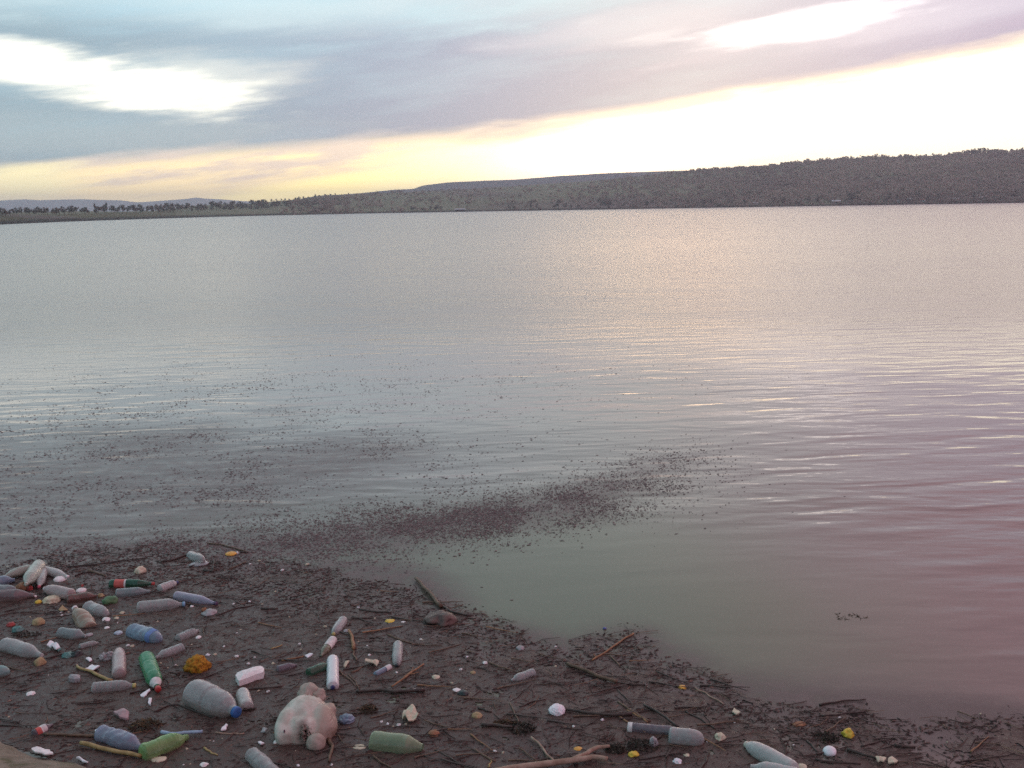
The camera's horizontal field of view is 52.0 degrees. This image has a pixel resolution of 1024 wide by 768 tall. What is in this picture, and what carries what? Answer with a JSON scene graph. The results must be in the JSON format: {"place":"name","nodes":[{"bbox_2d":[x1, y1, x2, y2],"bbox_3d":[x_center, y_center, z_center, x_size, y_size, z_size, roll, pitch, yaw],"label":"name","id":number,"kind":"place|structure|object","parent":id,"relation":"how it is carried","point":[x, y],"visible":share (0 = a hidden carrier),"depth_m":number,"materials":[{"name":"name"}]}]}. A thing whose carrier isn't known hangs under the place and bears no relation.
{"place":"outdoors","nodes":[
{"label":"outdoors","id":0,"kind":"place"},
{"bbox_2d":[0,742,85,767],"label":"shore ground","id":1,"kind":"structure","parent":0,"point":[12,757],"depth_m":6.10,"materials":[{"name":"soil"}]},
{"bbox_2d":[0,198,254,210],"bbox_3d":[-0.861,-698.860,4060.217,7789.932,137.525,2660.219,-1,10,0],"label":"mountains","id":2,"kind":"structure","parent":0,"point":[8,205],"depth_m":4316.24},
{"bbox_2d":[0,211,358,224],"bbox_3d":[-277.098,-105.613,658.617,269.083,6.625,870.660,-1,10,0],"label":"shore","id":3,"kind":"structure","parent":0,"point":[4,219],"depth_m":635.14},
{"bbox_2d":[3,170,688,212],"bbox_3d":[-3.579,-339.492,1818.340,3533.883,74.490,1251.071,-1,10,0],"label":"hills","id":4,"kind":"structure","parent":0,"point":[516,182],"depth_m":2136.45,"materials":[{"name":"plant"}]},
{"bbox_2d":[0,203,1023,767],"bbox_3d":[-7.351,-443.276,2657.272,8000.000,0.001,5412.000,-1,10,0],"label":"lake water","id":5,"kind":"structure","parent":0,"point":[894,465],"depth_m":15.81,"materials":[{"name":"liquid"}]},
{"bbox_2d":[1,565,29,578],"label":"plastic bottle","id":6,"kind":"object","parent":5,"relation":"on","point":[13,574],"visible":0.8,"depth_m":9.41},
{"bbox_2d":[0,589,34,601],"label":"plastic bottle","id":7,"kind":"object","parent":5,"relation":"on","point":[7,595],"visible":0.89,"depth_m":8.83,"materials":[{"name":"plastic"}]},
{"bbox_2d":[42,595,60,604],"bbox_3d":[-3.865,1.818,8.816,0.145,0.070,0.150,4,11,29],"label":"foam block","id":8,"kind":"object","parent":5,"relation":"on","point":[52,599],"depth_m":8.78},
{"bbox_2d":[43,566,69,577],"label":"plastic bottle","id":9,"kind":"object","parent":5,"relation":"on","point":[52,572],"visible":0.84,"depth_m":9.39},
{"bbox_2d":[72,605,96,627],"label":"plastic bottle","id":10,"kind":"object","parent":5,"relation":"on","point":[82,618],"visible":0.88,"depth_m":8.29,"materials":[{"name":"plastic"}]},
{"bbox_2d":[68,557,144,567],"bbox_3d":[-3.767,1.661,9.751,0.670,0.015,0.038,-4,10,-19],"label":"reed","id":11,"kind":"object","parent":5,"relation":"on","point":[106,562],"visible":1,"depth_m":9.75,"materials":[{"name":"brown wood"}]},
{"bbox_2d":[108,579,154,587],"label":"plastic bottle","id":12,"kind":"object","parent":5,"relation":"on","point":[122,583],"visible":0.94,"depth_m":9.09,"materials":[{"name":"green plastic"}]},
{"bbox_2d":[115,587,149,596],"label":"plastic bottle","id":13,"kind":"object","parent":5,"relation":"on","point":[117,593],"visible":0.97,"depth_m":8.93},
{"bbox_2d":[134,566,146,573],"bbox_3d":[-3.363,1.694,9.490,0.112,0.093,0.119,-2,10,-7],"label":"crumpled lump","id":14,"kind":"object","parent":5,"relation":"on","point":[140,569],"visible":0.96,"depth_m":9.46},
{"bbox_2d":[126,623,162,642],"bbox_3d":[-2.795,1.920,8.014,0.348,0.135,0.137,5,14,31],"label":"plastic bottle","id":15,"kind":"object","parent":5,"relation":"on","point":[147,631],"visible":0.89,"depth_m":7.99,"materials":[{"name":"blue plastic"}]},
{"bbox_2d":[151,756,166,761],"bbox_3d":[-2.098,2.229,6.228,0.107,0.024,0.071,-2,10,-4],"label":"label scrap","id":16,"kind":"object","parent":5,"relation":"on","point":[160,759],"visible":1,"depth_m":6.22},
{"bbox_2d":[186,551,204,562],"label":"plastic bottle","id":17,"kind":"object","parent":5,"relation":"on","point":[192,553],"visible":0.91,"depth_m":9.78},
{"bbox_2d":[183,679,241,717],"bbox_3d":[-1.933,2.072,6.833,0.474,0.204,0.205,7,1,38],"label":"plastic bottle","id":18,"kind":"object","parent":5,"relation":"on","point":[221,697],"visible":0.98,"depth_m":6.84,"materials":[{"name":"plastic"}]},
{"bbox_2d":[274,682,337,744],"bbox_3d":[-1.277,2.104,6.585,0.384,0.314,0.487,-1,10,0],"label":"bloated sack","id":19,"kind":"object","parent":5,"relation":"on","point":[305,713],"visible":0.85,"depth_m":6.44,"materials":[{"name":"plastic"}]},
{"bbox_2d":[414,577,442,607],"bbox_3d":[-0.705,1.747,8.834,0.042,0.036,0.719,-5,10,-21],"label":"reed","id":20,"kind":"object","parent":5,"relation":"on","point":[433,597],"visible":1,"depth_m":8.77,"materials":[{"name":"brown wood"}]},
{"bbox_2d":[91,435,778,576],"bbox_3d":[-0.045,1.322,11.409,8.545,0.010,3.812,-6,11,-28],"label":"brown drift band","id":21,"kind":"object","parent":5,"relation":"on","point":[445,522],"visible":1,"depth_m":10.83,"materials":[{"name":"plant"}]},
{"bbox_2d":[0,347,914,618],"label":"thin drift on open water","id":22,"kind":"object","parent":5,"relation":"on","point":[235,545],"visible":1,"depth_m":11.47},
{"bbox_2d":[0,547,1023,767],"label":"floating drift mush","id":23,"kind":"object","parent":5,"relation":"on","point":[47,686],"visible":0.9,"depth_m":6.96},
{"bbox_2d":[0,665,9,677],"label":"plastic bottle","id":24,"kind":"object","parent":23,"relation":"on","point":[3,668],"visible":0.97,"depth_m":7.39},
{"bbox_2d":[0,575,14,584],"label":"plastic bottle","id":25,"kind":"object","parent":23,"relation":"on","point":[4,580],"visible":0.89,"depth_m":9.28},
{"bbox_2d":[12,626,24,632],"bbox_3d":[-3.857,1.922,8.200,0.090,0.064,0.090,-3,10,-11],"label":"teal scrap","id":26,"kind":"object","parent":23,"relation":"on","point":[16,629],"visible":0.99,"depth_m":8.18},
{"bbox_2d":[0,637,43,657],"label":"plastic bottle","id":27,"kind":"object","parent":23,"relation":"on","point":[15,643],"visible":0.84,"depth_m":7.76,"materials":[{"name":"plastic"}]},
{"bbox_2d":[15,581,31,590],"bbox_3d":[-4.254,1.764,9.130,0.139,0.095,0.142,-4,10,-16],"label":"scrap","id":28,"kind":"object","parent":23,"relation":"on","point":[20,585],"visible":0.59,"depth_m":9.09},
{"bbox_2d":[10,630,41,637],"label":"weed clump","id":29,"kind":"object","parent":23,"relation":"on","point":[28,634],"visible":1,"depth_m":8.10,"materials":[{"name":"brown plant"}]},
{"bbox_2d":[23,560,45,585],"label":"plastic bottle","id":30,"kind":"object","parent":23,"relation":"on","point":[33,571],"visible":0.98,"depth_m":9.21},
{"bbox_2d":[32,617,44,625],"bbox_3d":[-3.762,1.893,8.343,0.097,0.067,0.105,-4,10,-16],"label":"tan lump","id":31,"kind":"object","parent":23,"relation":"on","point":[38,621],"visible":1,"depth_m":8.31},
{"bbox_2d":[34,657,46,665],"bbox_3d":[-3.412,2.014,7.589,0.077,0.080,0.078,7,12,39],"label":"tan lump","id":32,"kind":"object","parent":23,"relation":"on","point":[39,661],"visible":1,"depth_m":7.56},
{"bbox_2d":[36,568,47,587],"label":"plastic bottle","id":33,"kind":"object","parent":23,"relation":"on","point":[39,582],"visible":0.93,"depth_m":9.25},
{"bbox_2d":[31,724,52,734],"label":"plastic bottle","id":34,"kind":"object","parent":23,"relation":"on","point":[42,728],"visible":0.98,"depth_m":6.58,"materials":[{"name":"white plastic"}]},
{"bbox_2d":[31,746,52,754],"bbox_3d":[-2.820,2.202,6.298,0.166,0.019,0.053,3,10,22],"label":"white sole","id":35,"kind":"object","parent":23,"relation":"on","point":[41,750],"visible":1,"depth_m":6.29,"materials":[{"name":"plastic"}]},
{"bbox_2d":[47,640,59,649],"bbox_3d":[-3.415,1.947,7.835,0.180,0.055,0.062,7,12,40],"label":"folded shard","id":36,"kind":"object","parent":23,"relation":"on","point":[55,645],"visible":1,"depth_m":7.81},
{"bbox_2d":[43,585,75,599],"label":"plastic bottle","id":37,"kind":"object","parent":23,"relation":"on","point":[56,590],"visible":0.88,"depth_m":8.89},
{"bbox_2d":[56,627,86,639],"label":"plastic bottle","id":38,"kind":"object","parent":23,"relation":"on","point":[71,630],"visible":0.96,"depth_m":8.03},
{"bbox_2d":[43,733,101,737],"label":"reed","id":39,"kind":"object","parent":23,"relation":"on","point":[74,735],"visible":1,"depth_m":6.51,"materials":[{"name":"plant"}]},
{"bbox_2d":[68,674,80,682],"bbox_3d":[-3.041,2.041,7.297,0.097,0.045,0.073,-1,10,0],"label":"square block","id":40,"kind":"object","parent":23,"relation":"on","point":[75,678],"depth_m":7.27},
{"bbox_2d":[66,592,96,603],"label":"plastic bottle","id":41,"kind":"object","parent":23,"relation":"on","point":[78,597],"visible":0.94,"depth_m":8.80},
{"bbox_2d":[76,665,112,681],"bbox_3d":[-2.939,2.034,7.384,0.428,0.023,0.036,6,12,35],"label":"reed","id":42,"kind":"object","parent":23,"relation":"on","point":[96,674],"visible":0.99,"depth_m":7.36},
{"bbox_2d":[82,600,108,616],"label":"plastic bottle","id":43,"kind":"object","parent":23,"relation":"on","point":[97,606],"visible":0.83,"depth_m":8.54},
{"bbox_2d":[101,596,117,604],"bbox_3d":[-3.355,1.812,8.765,0.131,0.087,0.128,-6,11,-30],"label":"green scrap","id":44,"kind":"object","parent":23,"relation":"on","point":[106,600],"visible":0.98,"depth_m":8.73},
{"bbox_2d":[79,741,141,757],"bbox_3d":[-2.418,2.199,6.316,0.461,0.030,0.038,3,10,21],"label":"cane","id":45,"kind":"object","parent":23,"relation":"on","point":[107,749],"visible":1,"depth_m":6.30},
{"bbox_2d":[91,680,135,691],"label":"plastic bottle","id":46,"kind":"object","parent":23,"relation":"on","point":[133,686],"visible":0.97,"depth_m":7.17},
{"bbox_2d":[111,647,125,677],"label":"plastic bottle","id":47,"kind":"object","parent":23,"relation":"on","point":[118,658],"visible":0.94,"depth_m":7.48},
{"bbox_2d":[94,724,144,750],"bbox_3d":[-2.391,2.184,6.422,0.399,0.120,0.134,5,17,31],"label":"plastic bottle","id":48,"kind":"object","parent":23,"relation":"on","point":[121,732],"visible":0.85,"depth_m":6.43,"materials":[{"name":"blue plastic"}]},
{"bbox_2d":[113,708,128,719],"bbox_3d":[-2.506,2.117,6.750,0.066,0.040,0.157,-8,12,-38],"label":"pink board","id":49,"kind":"object","parent":23,"relation":"on","point":[122,713],"visible":1,"depth_m":6.73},
{"bbox_2d":[125,716,166,732],"bbox_3d":[-2.316,2.146,6.633,0.254,0.076,0.184,-1,10,0],"label":"weed clump","id":50,"kind":"object","parent":23,"relation":"on","point":[149,721],"visible":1,"depth_m":6.62,"materials":[{"name":"brown plant"}]},
{"bbox_2d":[139,651,161,691],"bbox_3d":[-2.520,2.020,7.343,0.116,0.115,0.605,-5,11,-26],"label":"plastic bottle","id":51,"kind":"object","parent":23,"relation":"on","point":[149,666],"visible":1,"depth_m":7.29,"materials":[{"name":"green plastic"}]},
{"bbox_2d":[136,598,184,612],"bbox_3d":[-2.876,1.824,8.605,0.377,0.118,0.118,-3,14,-13],"label":"plastic bottle","id":52,"kind":"object","parent":23,"relation":"on","point":[160,600],"visible":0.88,"depth_m":8.62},
{"bbox_2d":[138,733,188,760],"bbox_3d":[-2.098,2.188,6.348,0.131,0.127,0.303,8,13,44],"label":"plastic bottle","id":53,"kind":"object","parent":23,"relation":"on","point":[183,739],"visible":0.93,"depth_m":6.33,"materials":[{"name":"plastic"}]},
{"bbox_2d":[157,580,178,590],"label":"plastic bottle","id":54,"kind":"object","parent":23,"relation":"on","point":[164,584],"visible":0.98,"depth_m":9.06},
{"bbox_2d":[155,643,184,658],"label":"plastic bottle","id":55,"kind":"object","parent":23,"relation":"on","point":[157,657],"visible":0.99,"depth_m":7.71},
{"bbox_2d":[160,730,202,735],"bbox_3d":[-2.044,2.155,6.486,0.262,0.027,0.048,-1,10,0],"label":"plastic spoon","id":56,"kind":"object","parent":23,"relation":"on","point":[163,732],"visible":0.89,"depth_m":6.48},
{"bbox_2d":[154,703,216,718],"bbox_3d":[-2.095,2.123,6.829,0.451,0.017,0.137,1,10,14],"label":"stick","id":57,"kind":"object","parent":23,"relation":"on","point":[196,711],"visible":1,"depth_m":6.84,"materials":[{"name":"brown wood"}]},
{"bbox_2d":[173,591,217,604],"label":"plastic bottle","id":58,"kind":"object","parent":23,"relation":"on","point":[178,595],"visible":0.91,"depth_m":8.76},
{"bbox_2d":[182,654,211,672],"bbox_3d":[-2.237,2.007,7.458,0.201,0.154,0.194,-3,10,-14],"label":"orange sponge","id":59,"kind":"object","parent":23,"relation":"on","point":[197,663],"visible":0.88,"depth_m":7.41},
{"bbox_2d":[201,608,216,615],"bbox_3d":[-2.446,1.851,8.490,0.129,0.062,0.147,0,10,8],"label":"scrap","id":60,"kind":"object","parent":23,"relation":"on","point":[209,612],"visible":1,"depth_m":8.46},
{"bbox_2d":[236,687,253,709],"bbox_3d":[-1.766,2.090,6.936,0.092,0.092,0.228,-12,13,-20],"label":"plastic pot","id":61,"kind":"object","parent":23,"relation":"on","point":[243,695],"visible":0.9,"depth_m":6.90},
{"bbox_2d":[235,666,263,685],"bbox_3d":[-1.816,2.015,7.282,0.217,0.069,0.125,-8,12,-38],"label":"foam bar","id":62,"kind":"object","parent":23,"relation":"on","point":[246,676],"visible":1,"depth_m":7.24,"materials":[{"name":"plastic"}]},
{"bbox_2d":[245,747,278,767],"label":"plastic bottle","id":63,"kind":"object","parent":23,"relation":"on","point":[263,755],"visible":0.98,"depth_m":6.14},
{"bbox_2d":[306,733,325,750],"bbox_3d":[-1.186,2.175,6.353,0.118,0.126,0.117,-3,10,-10],"label":"beige ball","id":64,"kind":"object","parent":23,"relation":"on","point":[316,741],"visible":0.92,"depth_m":6.31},
{"bbox_2d":[305,662,326,675],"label":"plastic bottle","id":65,"kind":"object","parent":23,"relation":"on","point":[316,669],"visible":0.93,"depth_m":7.34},
{"bbox_2d":[320,636,336,656],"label":"plastic bottle","id":66,"kind":"object","parent":23,"relation":"on","point":[329,644],"visible":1,"depth_m":7.75,"materials":[{"name":"white plastic"}]},
{"bbox_2d":[326,737,333,761],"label":"reed","id":67,"kind":"object","parent":23,"relation":"on","point":[329,741],"visible":0.98,"depth_m":6.30,"materials":[{"name":"plant"}]},
{"bbox_2d":[326,654,338,689],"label":"plastic bottle","id":68,"kind":"object","parent":23,"relation":"on","point":[332,682],"visible":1,"depth_m":7.25,"materials":[{"name":"plastic"}]},
{"bbox_2d":[331,616,347,635],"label":"plastic bottle","id":69,"kind":"object","parent":23,"relation":"on","point":[344,620],"visible":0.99,"depth_m":8.16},
{"bbox_2d":[338,713,354,723],"bbox_3d":[-1.050,2.132,6.663,0.108,0.076,0.108,-3,10,-14],"label":"crumpled plastic","id":70,"kind":"object","parent":23,"relation":"on","point":[345,718],"visible":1,"depth_m":6.63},
{"bbox_2d":[348,629,354,649],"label":"stick","id":71,"kind":"object","parent":23,"relation":"on","point":[352,640],"visible":1,"depth_m":7.84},
{"bbox_2d":[359,702,378,714],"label":"weed clump","id":72,"kind":"object","parent":23,"relation":"on","point":[364,707],"visible":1,"depth_m":6.78,"materials":[{"name":"brown plant"}]},
{"bbox_2d":[373,664,391,674],"bbox_3d":[-0.907,2.013,7.371,0.044,0.044,0.152,14,17,36],"label":"plastic tube","id":73,"kind":"object","parent":23,"relation":"on","point":[388,666],"visible":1,"depth_m":7.36,"materials":[{"name":"white plastic"}]},
{"bbox_2d":[356,688,424,692],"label":"stick","id":74,"kind":"object","parent":23,"relation":"on","point":[397,691],"visible":1,"depth_m":7.03,"materials":[{"name":"brown wood"}]},
{"bbox_2d":[369,731,423,753],"bbox_3d":[-0.692,2.169,6.312,0.330,0.134,0.135,1,21,14],"label":"plastic bottle","id":75,"kind":"object","parent":23,"relation":"on","point":[406,740],"visible":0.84,"depth_m":6.34,"materials":[{"name":"plastic"}]},
{"bbox_2d":[392,640,402,666],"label":"plastic bottle","id":76,"kind":"object","parent":23,"relation":"on","point":[400,652],"visible":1,"depth_m":7.59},
{"bbox_2d":[391,663,423,686],"bbox_3d":[-0.709,2.018,7.270,0.081,0.014,0.396,3,10,22],"label":"stick","id":77,"kind":"object","parent":23,"relation":"on","point":[408,674],"visible":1,"depth_m":7.29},
{"bbox_2d":[402,704,418,720],"bbox_3d":[-0.647,2.101,6.691,0.114,0.057,0.152,-7,11,-33],"label":"cream shell","id":78,"kind":"object","parent":23,"relation":"on","point":[410,713],"visible":1,"depth_m":6.69},
{"bbox_2d":[424,610,457,626],"bbox_3d":[-0.562,1.849,8.236,0.262,0.113,0.243,-3,10,-11],"label":"bark lump","id":79,"kind":"object","parent":23,"relation":"on","point":[442,618],"visible":0.97,"depth_m":8.18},
{"bbox_2d":[481,723,511,727],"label":"stick","id":80,"kind":"object","parent":23,"relation":"on","point":[494,725],"visible":1,"depth_m":6.54,"materials":[{"name":"brown wood"}]},
{"bbox_2d":[493,718,516,724],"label":"weed clump","id":81,"kind":"object","parent":23,"relation":"on","point":[503,721],"visible":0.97,"depth_m":6.60,"materials":[{"name":"brown plant"}]},
{"bbox_2d":[508,720,536,735],"bbox_3d":[0.059,2.130,6.513,0.194,0.082,0.176,3,10,23],"label":"weed clump","id":82,"kind":"object","parent":23,"relation":"on","point":[524,722],"visible":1,"depth_m":6.50,"materials":[{"name":"brown plant"}]},
{"bbox_2d":[530,736,553,759],"bbox_3d":[0.188,2.171,6.235,0.027,0.016,0.327,-5,10,-23],"label":"stick","id":83,"kind":"object","parent":23,"relation":"on","point":[540,745],"visible":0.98,"depth_m":6.26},
{"bbox_2d":[496,744,609,767],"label":"forked branch","id":84,"kind":"object","parent":23,"relation":"on","point":[583,756],"visible":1,"depth_m":6.07,"materials":[{"name":"wood"}]},
{"bbox_2d":[548,703,564,715],"bbox_3d":[0.287,2.096,6.731,0.109,0.088,0.108,-3,10,-13],"label":"crumpled ball","id":85,"kind":"object","parent":23,"relation":"on","point":[556,709],"visible":1,"depth_m":6.70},
{"bbox_2d":[566,662,617,682],"bbox_3d":[0.555,1.992,7.261,0.063,0.024,0.443,-10,13,-43],"label":"stick","id":86,"kind":"object","parent":23,"relation":"on","point":[573,665],"visible":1,"depth_m":7.25,"materials":[{"name":"brown wood"}]},
{"bbox_2d":[565,706,631,716],"bbox_3d":[0.555,2.091,6.700,0.421,0.026,0.100,3,10,21],"label":"stick","id":87,"kind":"object","parent":23,"relation":"on","point":[602,713],"visible":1,"depth_m":6.67,"materials":[{"name":"brown wood"}]},
{"bbox_2d":[604,742,627,753],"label":"weed clump","id":88,"kind":"object","parent":23,"relation":"on","point":[614,745],"visible":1,"depth_m":6.23,"materials":[{"name":"brown plant"}]},
{"bbox_2d":[617,701,650,721],"bbox_3d":[0.775,2.095,6.714,0.023,0.017,0.326,-7,11,-32],"label":"stick","id":89,"kind":"object","parent":23,"relation":"on","point":[629,709],"visible":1,"depth_m":6.72,"materials":[{"name":"brown wood"}]},
{"bbox_2d":[624,736,661,753],"bbox_3d":[0.767,2.155,6.281,0.260,0.074,0.191,-1,10,0],"label":"weed clump","id":90,"kind":"object","parent":23,"relation":"on","point":[638,741],"visible":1,"depth_m":6.27,"materials":[{"name":"brown plant"}]},
{"bbox_2d":[627,722,671,734],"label":"plastic bottle","id":91,"kind":"object","parent":23,"relation":"on","point":[629,726],"visible":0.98,"depth_m":6.46,"materials":[{"name":"grey plastic"}]},
{"bbox_2d":[643,703,678,726],"bbox_3d":[0.943,2.092,6.633,0.032,0.017,0.354,-6,11,-30],"label":"stick","id":92,"kind":"object","parent":23,"relation":"on","point":[662,715],"visible":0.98,"depth_m":6.63,"materials":[{"name":"brown wood"}]},
{"bbox_2d":[639,752,682,759],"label":"twig","id":93,"kind":"object","parent":23,"relation":"on","point":[657,756],"visible":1,"depth_m":6.15,"materials":[{"name":"brown wood"}]},
{"bbox_2d":[649,681,695,688],"bbox_3d":[1.078,2.026,7.066,0.320,0.013,0.023,3,10,21],"label":"twig","id":94,"kind":"object","parent":23,"relation":"on","point":[668,684],"visible":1,"depth_m":7.07,"materials":[{"name":"brown wood"}]},
{"bbox_2d":[668,727,704,745],"bbox_3d":[1.055,2.139,6.338,0.214,0.118,0.119,1,7,12],"label":"plastic bottle","id":95,"kind":"object","parent":23,"relation":"on","point":[687,744],"visible":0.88,"depth_m":6.33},
{"bbox_2d":[674,704,722,708],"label":"twig","id":96,"kind":"object","parent":23,"relation":"on","point":[677,707],"visible":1,"depth_m":6.75,"materials":[{"name":"brown wood"}]},
{"bbox_2d":[715,732,725,740],"bbox_3d":[1.262,2.145,6.370,0.067,0.060,0.063,-7,11,-31],"label":"foam cube","id":97,"kind":"object","parent":23,"relation":"on","point":[720,736],"visible":1,"depth_m":6.35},
{"bbox_2d":[697,720,743,725],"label":"twig","id":98,"kind":"object","parent":23,"relation":"on","point":[700,724],"visible":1,"depth_m":6.52,"materials":[{"name":"brown wood"}]},
{"bbox_2d":[743,741,798,767],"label":"plastic bottle","id":99,"kind":"object","parent":23,"relation":"on","point":[777,755],"visible":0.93,"depth_m":6.11,"materials":[{"name":"plastic"}]},
{"bbox_2d":[750,761,796,767],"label":"plastic bottle","id":100,"kind":"object","parent":23,"relation":"on","point":[771,763],"visible":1,"depth_m":5.97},
{"bbox_2d":[812,729,839,743],"bbox_3d":[1.899,2.131,6.349,0.174,0.056,0.147,-1,10,0],"label":"weed clump","id":101,"kind":"object","parent":23,"relation":"on","point":[824,738],"visible":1,"depth_m":6.34,"materials":[{"name":"brown plant"}]},
{"bbox_2d":[815,758,860,763],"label":"stick","id":102,"kind":"object","parent":23,"relation":"on","point":[837,761],"visible":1,"depth_m":6.06,"materials":[{"name":"brown wood"}]},
{"bbox_2d":[822,710,865,716],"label":"stick","id":103,"kind":"object","parent":23,"relation":"on","point":[864,711],"visible":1,"depth_m":6.64,"materials":[{"name":"brown wood"}]},
{"bbox_2d":[841,728,854,738],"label":"yellow leaf","id":104,"kind":"object","parent":23,"relation":"on","point":[848,733],"visible":1,"depth_m":6.36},
{"bbox_2d":[847,748,875,758],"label":"stick","id":105,"kind":"object","parent":23,"relation":"on","point":[859,752],"visible":1,"depth_m":6.13,"materials":[{"name":"brown wood"}]},
{"bbox_2d":[0,537,1023,767],"bbox_3d":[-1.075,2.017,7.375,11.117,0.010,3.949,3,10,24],"label":"floating leaf bits","id":106,"kind":"object","parent":5,"relation":"on","point":[155,573],"visible":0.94,"depth_m":7.33,"materials":[{"name":"plant"}]},
{"bbox_2d":[591,633,634,660],"bbox_3d":[0.735,1.927,7.721,0.063,0.014,0.585,7,12,39],"label":"stick","id":107,"kind":"object","parent":5,"relation":"on","point":[611,647],"visible":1,"depth_m":7.70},
{"bbox_2d":[700,684,743,687],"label":"twig","id":108,"kind":"object","parent":5,"relation":"on","point":[719,686],"visible":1,"depth_m":7.04,"materials":[{"name":"brown wood"}]},
{"bbox_2d":[823,745,835,756],"bbox_3d":[1.870,2.164,6.178,0.081,0.064,0.079,-3,10,-14],"label":"round float","id":109,"kind":"object","parent":5,"relation":"on","point":[828,750],"visible":1,"depth_m":6.15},
{"bbox_2d":[819,699,865,705],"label":"stick","id":110,"kind":"object","parent":5,"relation":"on","point":[825,703],"visible":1,"depth_m":6.80,"materials":[{"name":"brown wood"}]},
{"bbox_2d":[0,0,1023,201],"label":"sky","id":111,"kind":"structure","parent":0,"point":[124,100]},
{"bbox_2d":[1,153,1023,220],"bbox_3d":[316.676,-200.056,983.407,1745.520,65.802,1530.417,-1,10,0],"label":"wooded hills","id":112,"kind":"structure","parent":0,"point":[482,202],"depth_m":1101.19,"materials":[{"name":"plant"}]},
{"bbox_2d":[276,149,1023,214],"bbox_3d":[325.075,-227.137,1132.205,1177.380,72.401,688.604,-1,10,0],"label":"hillside wood","id":113,"kind":"object","parent":112,"relation":"on","point":[924,170],"visible":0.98,"depth_m":1133.21,"materials":[{"name":"plant"}]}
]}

